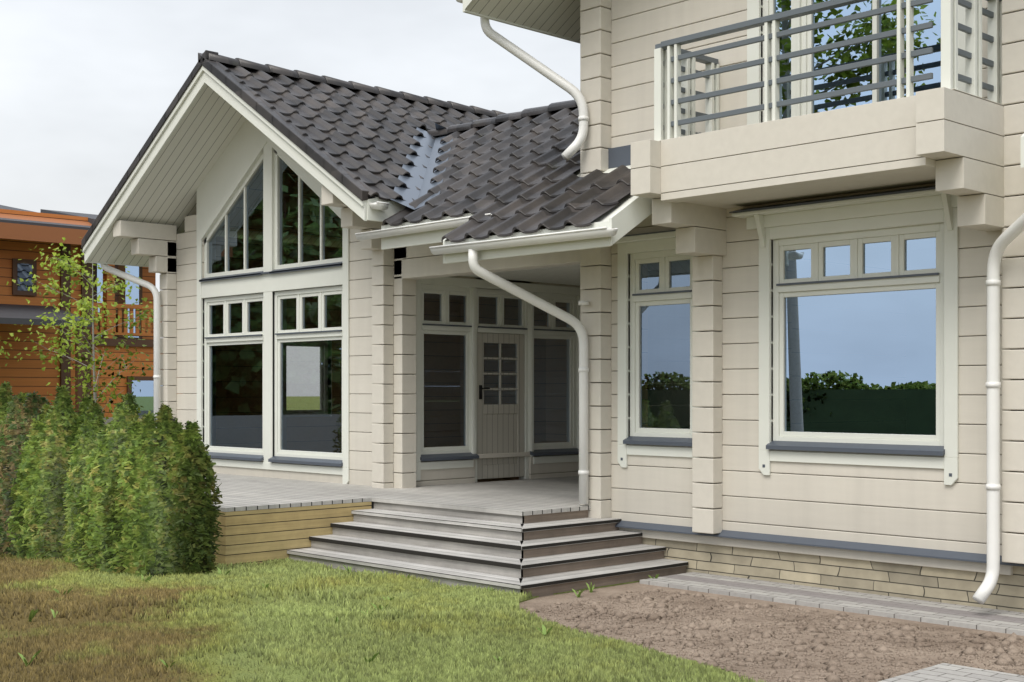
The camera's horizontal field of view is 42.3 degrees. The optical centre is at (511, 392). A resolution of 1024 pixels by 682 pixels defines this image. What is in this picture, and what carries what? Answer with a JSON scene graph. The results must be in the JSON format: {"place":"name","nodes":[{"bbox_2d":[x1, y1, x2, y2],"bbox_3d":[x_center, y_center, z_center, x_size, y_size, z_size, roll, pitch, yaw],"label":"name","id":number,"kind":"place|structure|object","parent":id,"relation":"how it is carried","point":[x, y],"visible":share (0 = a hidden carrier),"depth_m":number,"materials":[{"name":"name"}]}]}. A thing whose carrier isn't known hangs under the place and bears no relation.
{"place":"outdoors","nodes":[
{"label":"outdoors","id":0,"kind":"place"},
{"bbox_2d":[0,0,579,395],"label":"sky","id":1,"kind":"structure","parent":0,"point":[85,84],"materials":[{"name":"white"}]},
{"bbox_2d":[0,552,765,681],"bbox_3d":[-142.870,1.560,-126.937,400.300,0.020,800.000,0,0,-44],"label":"lawn","id":2,"kind":"structure","parent":0,"point":[244,670],"depth_m":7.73,"materials":[{"name":"plant"}]},
{"bbox_2d":[0,341,16,365],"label":"leaves","id":3,"kind":"object","parent":2,"relation":"on","point":[1,350],"visible":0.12,"depth_m":21.14,"materials":[{"name":"green plant"}]},
{"bbox_2d":[0,381,27,424],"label":"leaves","id":4,"kind":"object","parent":2,"relation":"on","point":[6,393],"visible":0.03,"depth_m":13.09,"materials":[{"name":"green plant"}]},
{"bbox_2d":[0,391,52,556],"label":"thuja hedge","id":5,"kind":"object","parent":2,"relation":"on","point":[15,427],"visible":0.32,"depth_m":12.44,"materials":[{"name":"green plant"}]},
{"bbox_2d":[5,385,93,559],"bbox_3d":[-4.211,0.759,12.340,0.933,1.655,0.878,0,0,-44],"label":"thuja hedge","id":6,"kind":"object","parent":2,"relation":"on","point":[42,470],"visible":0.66,"depth_m":12.12,"materials":[{"name":"green plant"}]},
{"bbox_2d":[58,400,106,565],"bbox_3d":[-3.779,0.821,11.954,0.610,1.505,0.957,0,0,8],"label":"thuja hedge","id":7,"kind":"object","parent":2,"relation":"on","point":[93,425],"visible":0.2,"depth_m":11.69,"materials":[{"name":"green plant"}]},
{"bbox_2d":[6,237,159,424],"bbox_3d":[-6.027,-0.365,19.397,2.646,3.732,3.014,0,0,-44],"label":"young birch","id":8,"kind":"object","parent":2,"relation":"on","point":[64,264],"visible":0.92,"depth_m":19.22,"materials":[{"name":"green plant"}]},
{"bbox_2d":[66,392,140,572],"bbox_3d":[-3.368,0.784,11.556,0.980,1.585,0.842,0,0,-12],"label":"thuja hedge","id":9,"kind":"object","parent":2,"relation":"on","point":[100,460],"visible":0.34,"depth_m":11.30,"materials":[{"name":"green plant"}]},
{"bbox_2d":[103,417,141,423],"bbox_3d":[-6.435,0.950,20.915,14.000,1.100,0.040,0,0,-44],"label":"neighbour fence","id":10,"kind":"object","parent":2,"relation":"on","point":[109,420],"visible":0.11,"depth_m":20.94,"materials":[{"name":"grey"}]},
{"bbox_2d":[99,403,224,577],"bbox_3d":[-2.959,0.832,11.183,1.062,1.483,0.616,0,0,6],"label":"thuja hedge","id":11,"kind":"object","parent":2,"relation":"on","point":[165,481],"visible":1,"depth_m":11.01,"materials":[{"name":"green plant"}]},
{"bbox_2d":[209,502,370,566],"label":"terrace side cladding","id":12,"kind":"structure","parent":2,"relation":"on","point":[260,535],"depth_m":12.00,"materials":[{"name":"beige wood"}]},
{"bbox_2d":[17,565,658,667],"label":"lawn weeds","id":13,"kind":"object","parent":2,"relation":"on","point":[33,613],"visible":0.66,"depth_m":9.07,"materials":[{"name":"green plant"}]},
{"bbox_2d":[337,501,634,577],"bbox_3d":[-3.386,1.335,14.469,2.570,0.530,11.250,0,0,-44],"label":"terrace substructure","id":14,"kind":"object","parent":2,"relation":"on","point":[372,505],"visible":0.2,"depth_m":12.00,"materials":[{"name":"grey wood"}]},
{"bbox_2d":[210,473,590,515],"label":"terrace deck","id":15,"kind":"structure","parent":14,"relation":"on","point":[523,497],"depth_m":13.19,"materials":[{"name":"grey wood"}]},
{"bbox_2d":[287,509,522,589],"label":"stair treads","id":16,"kind":"object","parent":14,"relation":"on","point":[458,574],"visible":0.85,"depth_m":11.32,"materials":[{"name":"grey wood"}]},
{"bbox_2d":[289,502,523,593],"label":"stair risers","id":17,"kind":"object","parent":14,"relation":"attached to","point":[492,569],"visible":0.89,"depth_m":11.51,"materials":[{"name":"grey wood"}]},
{"bbox_2d":[519,517,687,589],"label":"stair treads","id":18,"kind":"object","parent":14,"relation":"on","point":[576,575],"visible":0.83,"depth_m":10.97,"materials":[{"name":"grey wood"}]},
{"bbox_2d":[521,510,685,596],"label":"stair risers","id":19,"kind":"object","parent":14,"relation":"attached to","point":[553,569],"visible":0.83,"depth_m":11.04,"materials":[{"name":"grey wood"}]},
{"bbox_2d":[477,477,518,481],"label":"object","id":20,"kind":"structure","parent":0,"point":[497,479],"depth_m":15.61,"materials":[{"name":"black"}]},
{"bbox_2d":[286,396,741,680],"bbox_3d":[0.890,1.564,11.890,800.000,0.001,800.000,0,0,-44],"label":"ground","id":21,"kind":"structure","parent":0,"point":[302,402],"depth_m":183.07,"materials":[{"name":"soil"}]},
{"bbox_2d":[0,209,160,416],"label":"neighbour house walls","id":22,"kind":"structure","parent":21,"relation":"on","point":[25,373],"depth_m":23.85,"materials":[{"name":"orange wood"}]},
{"bbox_2d":[0,205,97,326],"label":"neighboring house roof","id":23,"kind":"structure","parent":22,"relation":"on","point":[16,314],"depth_m":22.83,"materials":[{"name":"grey metal"}]},
{"bbox_2d":[0,213,91,244],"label":"roof edge","id":24,"kind":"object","parent":23,"relation":"attached to","point":[25,232],"depth_m":22.97,"materials":[{"name":"orange wood"}]},
{"bbox_2d":[12,220,163,411],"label":"neighboring house trim","id":25,"kind":"structure","parent":22,"relation":"attached to","point":[64,365],"depth_m":24.03,"materials":[{"name":"wood"}]},
{"bbox_2d":[18,263,162,416],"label":"neighboring house windows","id":26,"kind":"structure","parent":22,"relation":"in","point":[144,398],"depth_m":25.21,"materials":[{"name":"glass"}]},
{"bbox_2d":[519,582,1023,681],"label":"sand patch","id":27,"kind":"object","parent":21,"relation":"on","point":[551,600],"visible":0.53,"depth_m":8.59,"materials":[{"name":"gravel"}]},
{"bbox_2d":[520,587,1023,681],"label":"sand clods","id":28,"kind":"object","parent":27,"relation":"on","point":[818,642],"visible":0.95,"depth_m":8.39,"materials":[{"name":"beige gravel"}]},
{"bbox_2d":[621,537,1023,612],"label":"plinth stone","id":29,"kind":"object","parent":21,"relation":"on","point":[951,586],"visible":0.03,"depth_m":10.17,"materials":[{"name":"beige stone"}]},
{"bbox_2d":[169,0,1023,574],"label":"log house walls","id":30,"kind":"structure","parent":29,"relation":"on","point":[925,508],"depth_m":10.96,"materials":[{"name":"paint"}]},
{"bbox_2d":[214,161,758,452],"bbox_3d":[2.102,-1.950,15.757,6.885,6.300,11.359,0,0,-44],"label":"interior","id":31,"kind":"object","parent":30,"relation":"in","point":[239,395],"visible":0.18,"depth_m":18.98,"materials":[{"name":"black glass"}]},
{"bbox_2d":[394,243,579,279],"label":"porch beam","id":32,"kind":"structure","parent":30,"relation":"attached to","point":[422,262],"depth_m":13.40,"materials":[{"name":"beige wood"}]},
{"bbox_2d":[83,0,1003,484],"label":"white house trim","id":33,"kind":"structure","parent":30,"relation":"attached to","point":[257,144],"depth_m":11.72,"materials":[{"name":"paint"}]},
{"bbox_2d":[477,333,523,478],"bbox_3d":[-0.141,0.157,15.291,0.762,1.666,0.045,0,0,-44],"label":"front door","id":34,"kind":"structure","parent":33,"relation":"attached to","point":[500,427],"depth_m":15.28,"materials":[{"name":"paint"}]},
{"bbox_2d":[479,385,489,398],"bbox_3d":[-0.312,0.000,15.056,0.120,0.160,0.055,0,0,-44],"label":"door handle","id":35,"kind":"object","parent":34,"relation":"attached to","point":[480,391],"visible":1,"depth_m":15.03,"materials":[{"name":"grey metal"}]},
{"bbox_2d":[655,0,1001,134],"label":"balcony rail bars","id":36,"kind":"object","parent":33,"relation":"attached to","point":[699,56],"visible":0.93,"depth_m":9.54,"materials":[{"name":"grey metal"}]},
{"bbox_2d":[775,0,940,434],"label":"window glass","id":37,"kind":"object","parent":33,"relation":"attached to","point":[860,362],"depth_m":10.13,"materials":[{"name":"clear glass"}]},
{"bbox_2d":[89,0,1023,260],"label":"roof structure","id":38,"kind":"object","parent":30,"relation":"on","point":[624,201],"visible":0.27,"depth_m":11.07,"materials":[{"name":"white wood"}]},
{"bbox_2d":[81,50,374,247],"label":"roof verge tiles","id":39,"kind":"object","parent":38,"relation":"attached to","point":[341,175],"visible":0.77,"depth_m":14.58,"materials":[{"name":"black tile"}]},
{"bbox_2d":[90,0,579,265],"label":"roof soffit boards","id":40,"kind":"object","parent":38,"relation":"attached to","point":[205,133],"visible":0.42,"depth_m":16.32,"materials":[{"name":"white wood"}]},
{"bbox_2d":[215,61,489,200],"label":"wing roof tiles","id":41,"kind":"structure","parent":38,"relation":"attached to","point":[366,147],"depth_m":15.18,"materials":[{"name":"black tile"}]},
{"bbox_2d":[222,64,491,117],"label":"wing roof tiles","id":42,"kind":"structure","parent":38,"relation":"attached to","point":[334,85],"depth_m":16.48,"materials":[{"name":"black tile"}]},
{"bbox_2d":[202,53,577,135],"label":"roof ridge caps","id":43,"kind":"object","parent":38,"relation":"attached to","point":[499,117],"visible":0.49,"depth_m":15.96,"materials":[{"name":"grey ceramic"}]},
{"bbox_2d":[391,123,453,209],"bbox_3d":[-0.192,-2.541,15.472,4.571,1.428,2.455,0,0,-44],"label":"roof valley flashing","id":44,"kind":"object","parent":38,"relation":"attached to","point":[427,174],"visible":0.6,"depth_m":14.56,"materials":[{"name":"grey metal"}]},
{"bbox_2d":[382,107,578,225],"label":"roof tiles","id":45,"kind":"object","parent":38,"relation":"on","point":[486,166],"visible":0.84,"depth_m":13.56,"materials":[{"name":"grey ceramic"}]},
{"bbox_2d":[355,0,617,254],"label":"roof gutters","id":46,"kind":"object","parent":38,"relation":"attached to","point":[590,233],"visible":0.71,"depth_m":11.37,"materials":[{"name":"white metal"}]},
{"bbox_2d":[461,264,579,285],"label":"porch ceiling","id":47,"kind":"structure","parent":38,"relation":"attached to","point":[568,274],"depth_m":14.73,"materials":[{"name":"white wood"}]},
{"bbox_2d":[441,146,630,242],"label":"roof tiles","id":48,"kind":"object","parent":38,"relation":"on","point":[555,193],"visible":0.59,"depth_m":11.48,"materials":[{"name":"black tile"}]},
{"bbox_2d":[100,17,1023,603],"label":"downpipes","id":49,"kind":"object","parent":38,"relation":"attached to","point":[1008,235],"visible":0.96,"depth_m":11.45,"materials":[{"name":"white metal"}]},
{"bbox_2d":[113,0,1023,563],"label":"log wall pillars","id":50,"kind":"structure","parent":30,"relation":"attached to","point":[157,242],"depth_m":11.83,"materials":[{"name":"paint"}]},
{"bbox_2d":[199,185,1023,566],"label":"window sills","id":51,"kind":"structure","parent":30,"relation":"attached to","point":[863,447],"depth_m":10.57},
{"bbox_2d":[608,145,630,168],"bbox_3d":[1.148,-2.095,11.598,0.035,0.180,1.280,0,0,-44],"label":"roof flashing","id":52,"kind":"object","parent":30,"relation":"attached to","point":[619,156],"visible":0.07,"depth_m":11.77,"materials":[{"name":"grey metal"}]},
{"bbox_2d":[631,87,1007,255],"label":"balcony logs","id":53,"kind":"object","parent":30,"relation":"attached to","point":[694,187],"visible":0.91,"depth_m":9.39,"materials":[{"name":"paint"}]},
{"bbox_2d":[640,572,1023,681],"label":"ground pavers","id":54,"kind":"object","parent":21,"relation":"on","point":[985,619],"visible":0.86,"depth_m":9.44,"materials":[{"name":"grey concrete"}]}
]}

